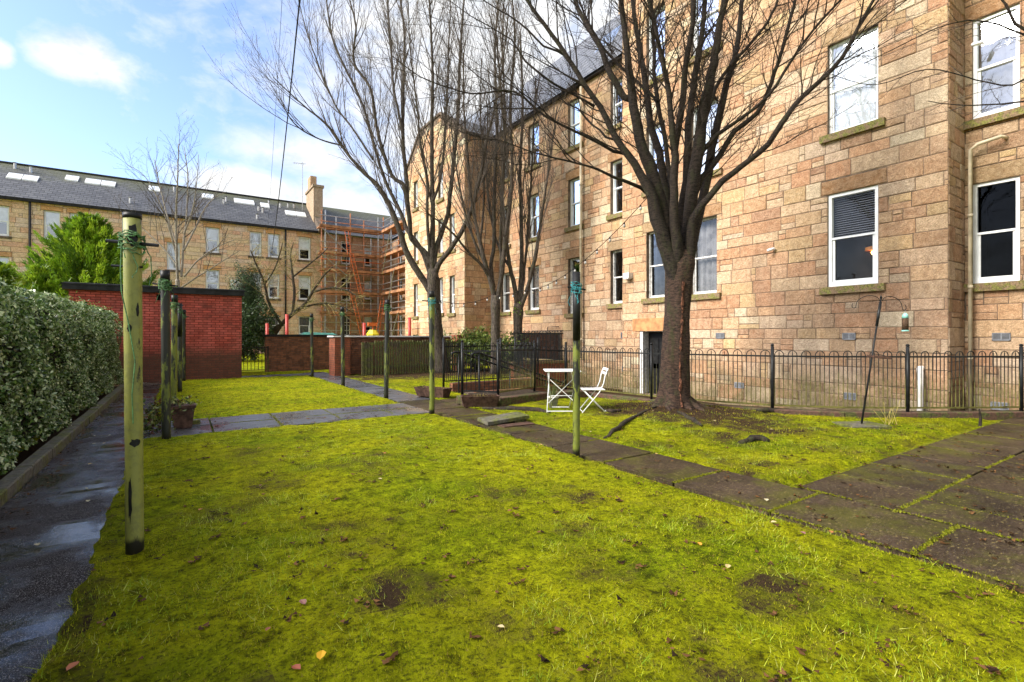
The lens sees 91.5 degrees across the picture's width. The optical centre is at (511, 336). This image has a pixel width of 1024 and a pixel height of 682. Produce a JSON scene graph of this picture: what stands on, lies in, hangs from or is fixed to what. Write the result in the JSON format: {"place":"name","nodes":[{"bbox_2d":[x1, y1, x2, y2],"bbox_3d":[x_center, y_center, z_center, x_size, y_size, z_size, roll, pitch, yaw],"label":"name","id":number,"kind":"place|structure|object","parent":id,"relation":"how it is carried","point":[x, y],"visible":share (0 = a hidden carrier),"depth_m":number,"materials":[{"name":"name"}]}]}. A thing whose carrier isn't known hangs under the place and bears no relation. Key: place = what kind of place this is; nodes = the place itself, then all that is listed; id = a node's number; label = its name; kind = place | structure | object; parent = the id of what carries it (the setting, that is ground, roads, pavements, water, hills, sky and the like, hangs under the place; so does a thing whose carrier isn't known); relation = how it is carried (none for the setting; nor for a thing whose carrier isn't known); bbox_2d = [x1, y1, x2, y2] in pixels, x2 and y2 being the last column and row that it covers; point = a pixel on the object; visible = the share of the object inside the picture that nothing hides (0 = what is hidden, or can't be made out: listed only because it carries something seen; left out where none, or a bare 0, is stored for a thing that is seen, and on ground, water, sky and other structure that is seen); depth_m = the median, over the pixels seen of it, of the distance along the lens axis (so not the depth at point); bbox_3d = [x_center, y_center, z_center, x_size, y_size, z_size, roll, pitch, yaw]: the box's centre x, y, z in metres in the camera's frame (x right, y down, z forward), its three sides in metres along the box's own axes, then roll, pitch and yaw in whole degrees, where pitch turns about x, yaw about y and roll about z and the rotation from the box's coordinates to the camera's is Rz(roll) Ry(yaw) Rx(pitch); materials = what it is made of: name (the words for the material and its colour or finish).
{"place":"outdoors","nodes":[
{"label":"outdoors","id":0,"kind":"place"},
{"bbox_2d":[0,381,160,681],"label":"wet path","id":1,"kind":"structure","parent":0,"point":[62,523],"depth_m":3.37,"materials":[{"name":"grey asphalt"}]},
{"bbox_2d":[13,353,325,453],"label":"ground","id":2,"kind":"structure","parent":0,"point":[261,363],"depth_m":23.12,"materials":[{"name":"green plant"}]},
{"bbox_2d":[0,261,32,289],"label":"conifer","id":3,"kind":"object","parent":2,"relation":"on","point":[7,269],"visible":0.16,"depth_m":19.99,"materials":[{"name":"green plant"}]},
{"bbox_2d":[20,263,68,301],"bbox_3d":[-21.967,-0.839,22.877,4.020,5.251,4.143,0,0,20],"label":"conifer","id":4,"kind":"object","parent":2,"relation":"on","point":[38,273],"visible":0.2,"depth_m":22.75,"materials":[{"name":"green plant"}]},
{"bbox_2d":[0,271,123,474],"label":"hedge","id":5,"kind":"object","parent":2,"relation":"on","point":[60,363],"visible":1,"depth_m":6.42,"materials":[{"name":"green plant"}]},
{"bbox_2d":[10,211,160,297],"bbox_3d":[-22.040,-2.438,26.076,8.692,8.268,8.773,0,0,-34],"label":"conifer","id":6,"kind":"object","parent":2,"relation":"on","point":[82,250],"visible":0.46,"depth_m":24.87,"materials":[{"name":"green plant"}]},
{"bbox_2d":[61,282,244,384],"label":"brick shed","id":7,"kind":"structure","parent":2,"relation":"on","point":[214,335],"depth_m":15.44,"materials":[{"name":"brick"}]},
{"bbox_2d":[0,160,320,352],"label":"terrace","id":8,"kind":"structure","parent":2,"relation":"on","point":[38,199],"depth_m":39.12,"materials":[{"name":"beige stone"}]},
{"bbox_2d":[0,206,11,238],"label":"window","id":9,"kind":"structure","parent":8,"relation":"in","point":[4,210],"depth_m":33.15,"materials":[{"name":"white glass"}]},
{"bbox_2d":[44,210,59,238],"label":"window","id":10,"kind":"structure","parent":8,"relation":"in","point":[49,216],"depth_m":34.44,"materials":[{"name":"white glass"}]},
{"bbox_2d":[165,242,179,271],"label":"window","id":11,"kind":"structure","parent":8,"relation":"in","point":[171,267],"depth_m":38.20,"materials":[{"name":"white glass"}]},
{"bbox_2d":[204,227,220,254],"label":"window","id":12,"kind":"structure","parent":8,"relation":"in","point":[212,237],"depth_m":39.73,"materials":[{"name":"white glass"}]},
{"bbox_2d":[206,270,218,288],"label":"window","id":13,"kind":"structure","parent":8,"relation":"in","point":[212,276],"depth_m":39.75,"materials":[{"name":"white glass"}]},
{"bbox_2d":[248,232,263,258],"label":"window","id":14,"kind":"structure","parent":8,"relation":"in","point":[255,235],"depth_m":41.38,"materials":[{"name":"white glass"}]},
{"bbox_2d":[266,234,280,259],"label":"window","id":15,"kind":"structure","parent":8,"relation":"in","point":[275,249],"depth_m":42.20,"materials":[{"name":"white glass"}]},
{"bbox_2d":[268,274,280,300],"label":"window","id":16,"kind":"structure","parent":8,"relation":"in","point":[273,291],"depth_m":42.23,"materials":[{"name":"white glass"}]},
{"bbox_2d":[269,0,299,262],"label":"overhead cable","id":17,"kind":"object","parent":8,"relation":"attached to","point":[288,108],"visible":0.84,"depth_m":13.88,"materials":[{"name":"rubber"}]},
{"bbox_2d":[297,275,310,301],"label":"window","id":18,"kind":"structure","parent":8,"relation":"in","point":[304,280],"depth_m":43.58,"materials":[{"name":"white glass"}]},
{"bbox_2d":[297,237,311,261],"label":"window","id":19,"kind":"structure","parent":8,"relation":"in","point":[304,245],"depth_m":43.57,"materials":[{"name":"white glass"}]},
{"bbox_2d":[299,316,309,333],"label":"window","id":20,"kind":"structure","parent":8,"relation":"in","point":[304,326],"depth_m":43.49,"materials":[{"name":"grey glass"}]},
{"bbox_2d":[103,110,262,286],"bbox_3d":[-20.214,-6.638,30.847,9.383,14.472,5.159,0,0,-16],"label":"birch tree","id":21,"kind":"object","parent":2,"relation":"on","point":[175,245],"visible":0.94,"depth_m":30.89,"materials":[{"name":"brown plant"}]},
{"bbox_2d":[224,256,280,360],"bbox_3d":[-15.041,-1.612,28.436,3.245,6.015,3.817,0,0,-34],"label":"ivy tree","id":22,"kind":"object","parent":2,"relation":"on","point":[253,302],"visible":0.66,"depth_m":28.07,"materials":[{"name":"green plant"}]},
{"bbox_2d":[236,231,368,333],"bbox_3d":[-11.870,-3.072,28.917,7.504,6.388,3.608,0,0,-4],"label":"leaning tree","id":23,"kind":"object","parent":2,"relation":"on","point":[277,328],"visible":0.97,"depth_m":28.93,"materials":[{"name":"brown plant"}]},
{"bbox_2d":[263,334,359,371],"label":"brick wall","id":24,"kind":"structure","parent":2,"relation":"on","point":[289,352],"depth_m":20.15,"materials":[{"name":"brick"}]},
{"bbox_2d":[294,162,404,335],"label":"corner tenement","id":25,"kind":"structure","parent":2,"relation":"on","point":[314,198],"depth_m":46.21,"materials":[{"name":"beige stone"}]},
{"bbox_2d":[339,241,351,265],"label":"window","id":26,"kind":"structure","parent":25,"relation":"in","point":[343,245],"depth_m":47.25,"materials":[{"name":"grey glass"}]},
{"bbox_2d":[339,278,351,302],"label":"window","id":27,"kind":"structure","parent":25,"relation":"in","point":[343,297],"depth_m":47.25,"materials":[{"name":"grey glass"}]},
{"bbox_2d":[317,209,404,335],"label":"scaffolding","id":28,"kind":"object","parent":2,"relation":"on","point":[391,230],"visible":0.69,"depth_m":43.83,"materials":[{"name":"orange metal"}]},
{"bbox_2d":[405,112,498,365],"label":"gabled wing","id":29,"kind":"structure","parent":2,"relation":"on","point":[462,277],"depth_m":23.97,"materials":[{"name":"beige stone"}]},
{"bbox_2d":[447,276,455,316],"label":"window","id":30,"kind":"structure","parent":29,"relation":"in","point":[453,313],"depth_m":24.00,"materials":[{"name":"white glass"}]},
{"bbox_2d":[473,0,1023,410],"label":"tenement","id":31,"kind":"structure","parent":2,"relation":"on","point":[928,207],"depth_m":11.41,"materials":[{"name":"stone"}]},
{"bbox_2d":[500,273,510,315],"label":"window","id":32,"kind":"structure","parent":31,"relation":"in","point":[506,281],"depth_m":23.61,"materials":[{"name":"white glass"}]},
{"bbox_2d":[525,266,540,313],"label":"window","id":33,"kind":"structure","parent":31,"relation":"in","point":[534,298],"depth_m":21.68,"materials":[{"name":"white glass"}]},
{"bbox_2d":[525,194,540,242],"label":"window","id":34,"kind":"structure","parent":31,"relation":"in","point":[533,206],"depth_m":21.64,"materials":[{"name":"white glass"}]},
{"bbox_2d":[525,123,540,172],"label":"window","id":35,"kind":"structure","parent":31,"relation":"in","point":[537,135],"depth_m":21.57,"materials":[{"name":"white"}]},
{"bbox_2d":[564,258,583,317],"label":"window","id":36,"kind":"structure","parent":31,"relation":"in","point":[575,262],"depth_m":19.52,"materials":[{"name":"white glass"}]},
{"bbox_2d":[564,178,583,232],"bbox_3d":[2.470,-5.095,19.210,0.330,2.010,1.050,0,0,-34],"label":"window","id":37,"kind":"structure","parent":31,"relation":"in","point":[575,188],"depth_m":19.36,"materials":[{"name":"white glass"}]},
{"bbox_2d":[565,99,583,152],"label":"window","id":38,"kind":"structure","parent":31,"relation":"in","point":[575,117],"depth_m":19.36,"materials":[{"name":"white"}]},
{"bbox_2d":[606,250,621,308],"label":"window","id":39,"kind":"structure","parent":31,"relation":"in","point":[617,255],"depth_m":18.15,"materials":[{"name":"white glass"}]},
{"bbox_2d":[606,160,621,220],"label":"window","id":40,"kind":"structure","parent":31,"relation":"in","point":[617,166],"depth_m":17.50,"materials":[{"name":"white glass"}]},
{"bbox_2d":[606,79,621,133],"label":"window","id":41,"kind":"structure","parent":31,"relation":"in","point":[617,112],"depth_m":17.52,"materials":[{"name":"white"}]},
{"bbox_2d":[641,232,664,303],"bbox_3d":[4.494,-2.155,15.435,0.330,2.230,1.000,0,0,-34],"label":"window","id":42,"kind":"structure","parent":31,"relation":"in","point":[656,268],"depth_m":15.60,"materials":[{"name":"white glass"}]},
{"bbox_2d":[641,123,664,197],"bbox_3d":[4.494,-5.475,15.435,0.330,2.150,1.000,0,0,-34],"label":"window","id":43,"kind":"structure","parent":31,"relation":"in","point":[659,134],"depth_m":15.61,"materials":[{"name":"white"}]},
{"bbox_2d":[641,6,668,89],"bbox_3d":[4.494,-8.980,15.435,0.330,2.340,1.000,0,0,-34],"label":"window","id":44,"kind":"structure","parent":31,"relation":"in","point":[650,45],"depth_m":15.50,"materials":[{"name":"white"}]},
{"bbox_2d":[649,332,662,393],"bbox_3d":[4.636,0.825,15.625,0.062,1.950,0.880,0,0,-34],"label":"door","id":45,"kind":"structure","parent":31,"relation":"in","point":[655,338],"depth_m":15.73,"materials":[{"name":"black paint"}]},
{"bbox_2d":[688,0,722,65],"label":"window","id":46,"kind":"structure","parent":31,"relation":"in","point":[716,5],"depth_m":14.03,"materials":[{"name":"white"}]},
{"bbox_2d":[691,216,720,299],"bbox_3d":[5.621,-2.215,14.160,0.800,2.430,1.450,0,0,-34],"label":"window","id":47,"kind":"structure","parent":31,"relation":"in","point":[705,270],"depth_m":14.15,"materials":[{"name":"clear glass"}]},
{"bbox_2d":[694,100,722,176],"bbox_3d":[5.471,-5.475,14.019,0.394,2.150,1.160,0,0,-34],"label":"window","id":48,"kind":"structure","parent":31,"relation":"in","point":[716,168],"depth_m":14.02,"materials":[{"name":"white"}]},
{"bbox_2d":[819,185,885,294],"bbox_3d":[7.642,-2.110,11.031,0.710,2.380,1.580,0,0,-34],"label":"window","id":49,"kind":"structure","parent":31,"relation":"in","point":[852,215],"depth_m":11.24,"materials":[{"name":"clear glass"}]},
{"bbox_2d":[819,26,885,144],"bbox_3d":[7.494,-5.485,10.932,0.354,2.190,1.260,0,0,-34],"label":"window","id":50,"kind":"structure","parent":31,"relation":"in","point":[844,124],"depth_m":11.01,"materials":[{"name":"white"}]},
{"bbox_2d":[963,3,1023,130],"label":"window","id":51,"kind":"structure","parent":31,"relation":"in","point":[994,61],"depth_m":9.73,"materials":[{"name":"white"}]},
{"bbox_2d":[964,176,1023,291],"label":"window","id":52,"kind":"structure","parent":31,"relation":"in","point":[996,204],"depth_m":9.66,"materials":[{"name":"white"}]},
{"bbox_2d":[143,372,428,438],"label":"wet slab path","id":53,"kind":"structure","parent":0,"point":[295,418],"depth_m":8.56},
{"bbox_2d":[143,394,197,433],"bbox_3d":[-4.980,1.098,7.159,0.781,0.512,0.988,0,0,14],"label":"square planter","id":54,"kind":"object","parent":53,"relation":"on","point":[182,414],"visible":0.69,"depth_m":7.23,"materials":[{"name":"brown ceramic"}]},
{"bbox_2d":[0,0,646,331],"label":"sky","id":55,"kind":"structure","parent":0,"point":[78,78],"materials":[{"name":"blue"}]},
{"bbox_2d":[366,322,378,335],"bbox_3d":[-11.166,0.100,40.000,0.949,2.500,0.949,0,0,-34],"label":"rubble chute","id":56,"kind":"object","parent":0,"point":[372,332],"visible":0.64,"depth_m":39.75,"materials":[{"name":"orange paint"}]},
{"bbox_2d":[0,365,1023,681],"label":"lawn","id":57,"kind":"structure","parent":0,"point":[642,581],"depth_m":2.86,"materials":[{"name":"green plant"}]},
{"bbox_2d":[0,383,123,507],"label":"curb","id":58,"kind":"structure","parent":57,"relation":"on","point":[16,480],"depth_m":5.45,"materials":[{"name":"concrete"}]},
{"bbox_2d":[105,212,158,554],"bbox_3d":[-2.351,0.319,3.087,0.277,2.162,0.192,0,0,-34],"label":"clothes pole","id":59,"kind":"object","parent":57,"relation":"on","point":[130,242],"visible":1,"depth_m":3.05,"materials":[{"name":"green paint"}]},
{"bbox_2d":[152,270,177,438],"bbox_3d":[-4.473,0.274,6.432,0.277,2.252,0.191,0,0,-34],"label":"clothes pole","id":60,"kind":"object","parent":57,"relation":"on","point":[164,284],"visible":0.99,"depth_m":6.39,"materials":[{"name":"green paint"}]},
{"bbox_2d":[170,295,182,400],"bbox_3d":[-6.341,0.309,9.373,0.287,2.182,0.177,0,0,30],"label":"clothes pole","id":61,"kind":"object","parent":57,"relation":"on","point":[175,305],"visible":0.93,"depth_m":9.32,"materials":[{"name":"green paint"}]},
{"bbox_2d":[177,303,186,391],"bbox_3d":[-8.089,0.294,12.142,0.277,2.212,0.199,0,0,-34],"label":"clothes pole","id":62,"kind":"object","parent":57,"relation":"on","point":[179,361],"visible":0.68,"depth_m":12.11,"materials":[{"name":"black paint"}]},
{"bbox_2d":[182,310,188,380],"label":"clothes pole","id":63,"kind":"object","parent":57,"relation":"on","point":[184,347],"visible":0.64,"depth_m":15.01,"materials":[{"name":"black paint"}]},
{"bbox_2d":[242,346,268,371],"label":"iron gate","id":64,"kind":"structure","parent":57,"relation":"on","point":[267,347],"depth_m":18.48,"materials":[{"name":"black metal"}]},
{"bbox_2d":[308,313,315,376],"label":"clothes pole","id":65,"kind":"object","parent":57,"relation":"on","point":[311,319],"visible":0.99,"depth_m":16.55,"materials":[{"name":"green paint"}]},
{"bbox_2d":[339,307,345,385],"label":"clothes pole","id":66,"kind":"object","parent":57,"relation":"on","point":[342,315],"visible":0.99,"depth_m":13.53,"materials":[{"name":"green paint"}]},
{"bbox_2d":[204,0,528,372],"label":"court tree","id":67,"kind":"object","parent":57,"relation":"on","point":[431,282],"visible":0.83,"depth_m":18.40,"materials":[{"name":"brown plant"}]},
{"bbox_2d":[380,300,393,397],"bbox_3d":[-2.666,0.304,10.696,0.275,2.193,0.167,0,0,27],"label":"clothes pole","id":68,"kind":"object","parent":57,"relation":"on","point":[387,307],"visible":1,"depth_m":10.65,"materials":[{"name":"green paint"}]},
{"bbox_2d":[327,335,463,375],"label":"bin store","id":69,"kind":"structure","parent":57,"relation":"on","point":[353,354],"depth_m":17.85,"materials":[{"name":"brown wood"}]},
{"bbox_2d":[362,340,459,375],"bbox_3d":[-3.596,0.752,18.186,3.807,1.295,0.187,0,0,-34],"label":"slatted fence","id":70,"kind":"object","parent":57,"relation":"on","point":[367,359],"visible":0.61,"depth_m":17.82,"materials":[{"name":"brown wood"}]},
{"bbox_2d":[422,291,441,413],"bbox_3d":[-1.385,0.304,8.623,0.294,2.192,0.202,0,0,-34],"label":"clothes pole","id":71,"kind":"object","parent":57,"relation":"on","point":[431,300],"visible":0.98,"depth_m":8.60,"materials":[{"name":"green paint"}]},
{"bbox_2d":[414,386,451,397],"bbox_3d":[-1.742,1.182,10.987,0.850,0.335,0.310,0,0,32],"label":"trough planter","id":72,"kind":"object","parent":57,"relation":"on","point":[441,392],"visible":0.76,"depth_m":10.89,"materials":[{"name":"brown stone"}]},
{"bbox_2d":[384,0,537,373],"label":"court tree","id":73,"kind":"object","parent":57,"relation":"on","point":[495,312],"visible":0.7,"depth_m":17.75,"materials":[{"name":"brown plant"}]},
{"bbox_2d":[437,194,649,306],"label":"festoon lights","id":74,"kind":"object","parent":73,"relation":"hanging from","point":[624,226],"visible":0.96,"depth_m":12.55,"materials":[{"name":"rubber"}]},
{"bbox_2d":[460,392,499,407],"bbox_3d":[-0.606,1.193,9.443,0.720,0.313,0.342,0,0,-9],"label":"trough planter","id":75,"kind":"object","parent":57,"relation":"on","point":[487,400],"visible":0.98,"depth_m":9.34,"materials":[{"name":"brown stone"}]},
{"bbox_2d":[443,324,532,371],"bbox_3d":[-1.147,0.411,19.240,4.669,1.918,2.470,0,0,42],"label":"evergreen bush","id":76,"kind":"object","parent":57,"relation":"on","point":[478,338],"visible":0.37,"depth_m":19.01,"materials":[{"name":"green plant"}]},
{"bbox_2d":[468,389,543,395],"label":"bed soil","id":77,"kind":"structure","parent":57,"relation":"on","point":[522,391],"depth_m":11.18,"materials":[{"name":"brown soil"}]},
{"bbox_2d":[450,378,562,392],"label":"stair side wall","id":78,"kind":"structure","parent":57,"relation":"on","point":[471,385],"depth_m":12.61,"materials":[{"name":"brick"}]},
{"bbox_2d":[0,372,1023,681],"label":"leaf litter","id":79,"kind":"object","parent":57,"relation":"on","point":[800,650],"visible":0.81,"depth_m":3.23,"materials":[{"name":"brown plant"}]},
{"bbox_2d":[482,406,550,412],"bbox_3d":[0.096,1.309,9.002,1.344,0.117,0.189,0,0,25],"label":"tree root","id":80,"kind":"object","parent":57,"relation":"on","point":[533,409],"visible":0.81,"depth_m":8.99,"materials":[{"name":"brown plant"}]},
{"bbox_2d":[458,0,583,341],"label":"court tree","id":81,"kind":"object","parent":57,"relation":"on","point":[520,297],"visible":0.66,"depth_m":18.18,"materials":[{"name":"brown plant"}]},
{"bbox_2d":[456,390,588,406],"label":"ramp kerb","id":82,"kind":"structure","parent":57,"relation":"on","point":[503,401],"depth_m":10.16,"materials":[{"name":"stone"}]},
{"bbox_2d":[508,334,568,389],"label":"garden wall","id":83,"kind":"structure","parent":57,"relation":"on","point":[542,365],"depth_m":15.84,"materials":[{"name":"brick"}]},
{"bbox_2d":[442,330,562,386],"bbox_3d":[0.221,0.527,15.089,2.289,1.445,6.579,0,0,14],"label":"stair railing","id":84,"kind":"object","parent":83,"relation":"on","point":[526,342],"visible":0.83,"depth_m":13.11,"materials":[{"name":"black metal"}]},
{"bbox_2d":[544,374,569,407],"bbox_3d":[0.775,1.005,9.389,0.594,0.630,0.423,0,0,-34],"label":"plant pot","id":85,"kind":"object","parent":57,"relation":"on","point":[554,401],"visible":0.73,"depth_m":9.25,"materials":[{"name":"white ceramic"}]},
{"bbox_2d":[543,369,580,411],"bbox_3d":[0.885,0.953,8.900,0.620,0.724,0.600,0,0,0],"label":"folding table","id":86,"kind":"object","parent":57,"relation":"on","point":[558,370],"visible":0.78,"depth_m":8.87,"materials":[{"name":"white paint"}]},
{"bbox_2d":[567,272,585,456],"bbox_3d":[0.703,0.339,5.586,0.210,2.122,0.157,0,0,44],"label":"clothes pole","id":87,"kind":"object","parent":57,"relation":"on","point":[576,289],"visible":0.98,"depth_m":5.54,"materials":[{"name":"green paint"}]},
{"bbox_2d":[580,367,608,412],"bbox_3d":[1.426,0.931,8.750,0.459,0.772,0.400,0,0,0],"label":"folding chair","id":88,"kind":"object","parent":57,"relation":"on","point":[592,388],"visible":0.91,"depth_m":8.69,"materials":[{"name":"white paint"}]},
{"bbox_2d":[603,406,656,438],"bbox_3d":[1.785,1.268,7.581,0.190,0.157,2.433,0,0,31],"label":"tree root","id":89,"kind":"object","parent":57,"relation":"on","point":[620,426],"visible":0.91,"depth_m":7.37,"materials":[{"name":"brown plant"}]},
{"bbox_2d":[336,0,967,410],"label":"cherry tree","id":90,"kind":"object","parent":57,"relation":"on","point":[676,224],"visible":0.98,"depth_m":8.53,"materials":[{"name":"brown plant"}]},
{"bbox_2d":[676,411,702,426],"bbox_3d":[2.733,1.248,7.636,0.090,0.120,0.848,0,0,-5],"label":"tree root","id":91,"kind":"object","parent":57,"relation":"on","point":[693,419],"visible":0.97,"depth_m":7.59,"materials":[{"name":"brown plant"}]},
{"bbox_2d":[737,435,769,444],"bbox_3d":[3.015,1.302,6.281,0.487,0.106,0.169,0,0,-18],"label":"rotten log","id":92,"kind":"object","parent":57,"relation":"on","point":[750,438],"visible":0.81,"depth_m":6.28,"materials":[{"name":"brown wood"}]},
{"bbox_2d":[563,389,1023,419],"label":"railing kerb","id":93,"kind":"structure","parent":57,"relation":"on","point":[996,414],"depth_m":8.28,"materials":[{"name":"stone"}]},
{"bbox_2d":[461,339,1023,411],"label":"iron railing","id":94,"kind":"object","parent":93,"relation":"on","point":[907,357],"visible":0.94,"depth_m":8.56,"materials":[{"name":"black metal"}]},
{"bbox_2d":[832,421,891,429],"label":"base slab","id":95,"kind":"structure","parent":57,"relation":"on","point":[858,424],"depth_m":7.36,"materials":[{"name":"concrete"}]},
{"bbox_2d":[852,295,906,423],"bbox_3d":[5.547,0.366,7.488,0.829,2.013,0.160,0,0,0],"label":"bird feeder pole","id":96,"kind":"object","parent":57,"relation":"on","point":[871,356],"visible":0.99,"depth_m":7.49,"materials":[{"name":"black metal"}]},
{"bbox_2d":[901,313,908,330],"bbox_3d":[5.942,-0.245,7.535,0.098,0.330,0.098,0,0,-34],"label":"seed feeder","id":97,"kind":"object","parent":96,"relation":"hanging from","point":[905,321],"visible":1,"depth_m":7.50,"materials":[{"name":"clear plastic"}]},
{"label":"steps","id":98,"kind":"object","parent":57,"relation":"on","visible":0},
{"bbox_2d":[451,351,580,392],"bbox_3d":[0.179,1.147,12.550,3.432,1.606,0.772,0,0,-34],"label":"handrail","id":99,"kind":"object","parent":98,"relation":"on","point":[486,355],"visible":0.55,"depth_m":12.02,"materials":[{"name":"black metal"}]},
{"bbox_2d":[400,399,1023,591],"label":"garden path","id":100,"kind":"structure","parent":0,"point":[965,549],"depth_m":3.95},
{"bbox_2d":[477,412,534,427],"bbox_3d":[-0.077,1.288,7.730,0.771,0.125,0.670,0,0,-34],"label":"loose slab","id":101,"kind":"object","parent":100,"relation":"on","point":[516,419],"depth_m":7.69,"materials":[{"name":"stone"}]},
{"bbox_2d":[440,398,1023,542],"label":"patio","id":102,"kind":"structure","parent":0,"point":[908,488],"depth_m":4.58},
{"bbox_2d":[149,405,1023,588],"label":"moss","id":103,"kind":"object","parent":102,"relation":"on","point":[945,532],"visible":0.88,"depth_m":4.12,"materials":[{"name":"green plant"}]},
{"bbox_2d":[821,0,1023,125],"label":"side tree","id":104,"kind":"object","parent":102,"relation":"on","point":[1016,24],"visible":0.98,"depth_m":7.56,"materials":[{"name":"brown plant"}]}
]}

